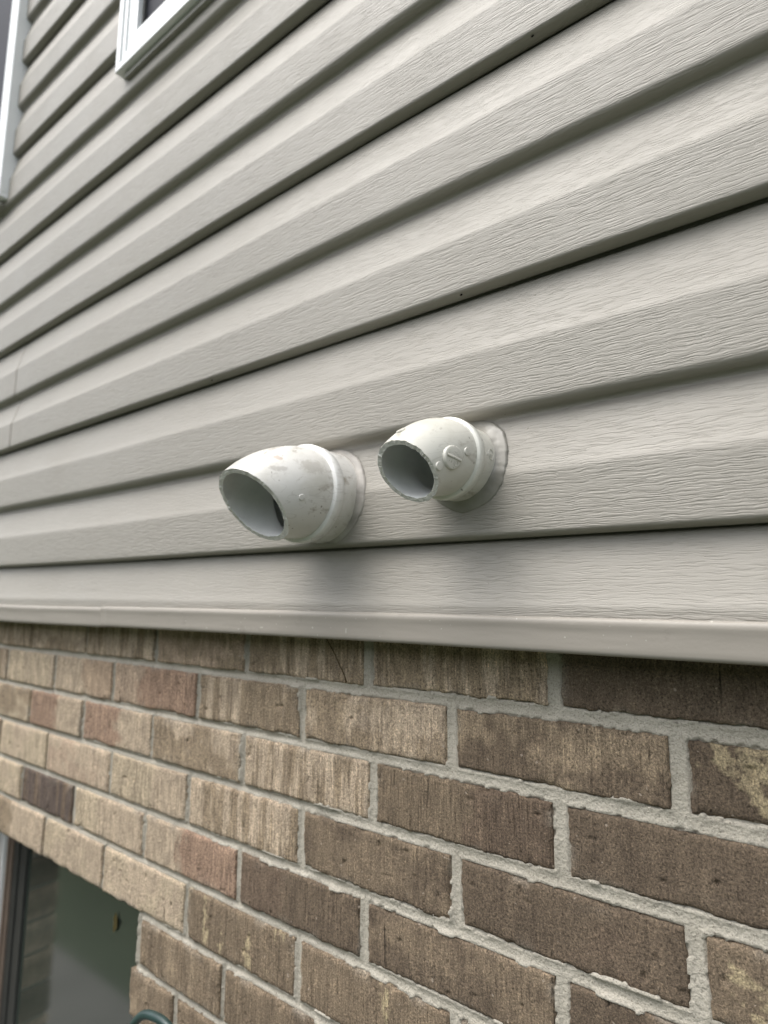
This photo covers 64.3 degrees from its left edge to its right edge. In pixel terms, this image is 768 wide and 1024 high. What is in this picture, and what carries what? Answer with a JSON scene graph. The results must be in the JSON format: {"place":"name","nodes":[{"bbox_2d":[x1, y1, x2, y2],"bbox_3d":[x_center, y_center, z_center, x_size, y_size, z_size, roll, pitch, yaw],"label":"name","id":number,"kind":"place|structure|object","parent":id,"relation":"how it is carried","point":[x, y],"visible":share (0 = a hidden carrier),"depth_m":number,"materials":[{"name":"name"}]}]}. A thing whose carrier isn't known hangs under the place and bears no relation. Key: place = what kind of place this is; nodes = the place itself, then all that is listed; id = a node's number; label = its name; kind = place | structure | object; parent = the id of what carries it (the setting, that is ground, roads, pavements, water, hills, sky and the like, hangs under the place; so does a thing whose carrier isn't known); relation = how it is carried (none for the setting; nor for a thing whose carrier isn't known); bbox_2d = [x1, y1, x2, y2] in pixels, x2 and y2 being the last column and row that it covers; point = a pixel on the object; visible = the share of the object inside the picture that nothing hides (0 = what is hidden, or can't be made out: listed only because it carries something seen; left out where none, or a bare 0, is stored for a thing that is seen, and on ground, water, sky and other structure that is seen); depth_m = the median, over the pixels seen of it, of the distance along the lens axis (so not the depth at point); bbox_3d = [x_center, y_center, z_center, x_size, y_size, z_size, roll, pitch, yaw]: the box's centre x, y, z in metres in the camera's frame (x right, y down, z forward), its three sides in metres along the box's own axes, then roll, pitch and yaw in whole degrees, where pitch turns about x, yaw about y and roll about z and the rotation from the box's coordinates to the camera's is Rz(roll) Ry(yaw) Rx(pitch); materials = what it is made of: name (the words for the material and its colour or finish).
{"place":"outdoors","nodes":[
{"label":"outdoors","id":0,"kind":"place"},
{"label":"ground","id":1,"kind":"structure","parent":0,"visible":0},
{"bbox_2d":[0,621,767,1023],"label":"brick wall","id":2,"kind":"structure","parent":1,"relation":"on","point":[258,829],"depth_m":0.60,"materials":[{"name":"brown brick"}]},
{"bbox_2d":[0,832,139,1023],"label":"basement window","id":3,"kind":"structure","parent":2,"relation":"attached to","point":[67,955],"depth_m":1.16,"materials":[{"name":"glass"}]},
{"bbox_2d":[113,913,116,931],"bbox_3d":[-0.463,0.709,1.053,0.014,0.033,0.003,-6,-10,37],"label":"leaf","id":4,"kind":"object","parent":3,"relation":"attached to","point":[114,922],"visible":1,"depth_m":1.05,"materials":[{"name":"green plant"}]},
{"bbox_2d":[130,1009,172,1023],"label":"hose","id":5,"kind":"object","parent":2,"relation":"attached to","point":[156,1017],"visible":1,"depth_m":0.68,"materials":[{"name":"green rubber"}]},
{"bbox_2d":[0,0,767,665],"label":"siding wall","id":6,"kind":"structure","parent":2,"relation":"on","point":[360,230],"depth_m":0.63,"materials":[{"name":"beige plastic"}]},
{"bbox_2d":[0,0,31,211],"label":"window","id":7,"kind":"structure","parent":6,"relation":"attached to","point":[15,24],"depth_m":1.42,"materials":[{"name":"white plastic"}]},
{"bbox_2d":[115,0,212,80],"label":"window","id":8,"kind":"structure","parent":6,"relation":"attached to","point":[148,30],"depth_m":1.03,"materials":[{"name":"white plastic"}]},
{"bbox_2d":[219,444,365,544],"bbox_3d":[-0.055,-0.014,0.680,0.119,0.108,0.265,-6,-10,37],"label":"vent pipe","id":9,"kind":"object","parent":6,"relation":"attached to","point":[310,494],"visible":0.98,"depth_m":0.61,"materials":[{"name":"white plastic"}]},
{"bbox_2d":[327,639,346,682],"bbox_3d":[-0.054,0.162,0.678,0.034,0.051,0.002,-6,-10,37],"label":"stem","id":10,"kind":"object","parent":6,"relation":"hanging from","point":[338,662],"visible":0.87,"depth_m":0.68,"materials":[{"name":"brown plant"}]},
{"bbox_2d":[377,417,507,512],"bbox_3d":[0.091,-0.039,0.584,0.086,0.088,0.243,-6,-10,37],"label":"vent pipe","id":11,"kind":"object","parent":6,"relation":"attached to","point":[455,464],"visible":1,"depth_m":0.52,"materials":[{"name":"white plastic"}]}
]}

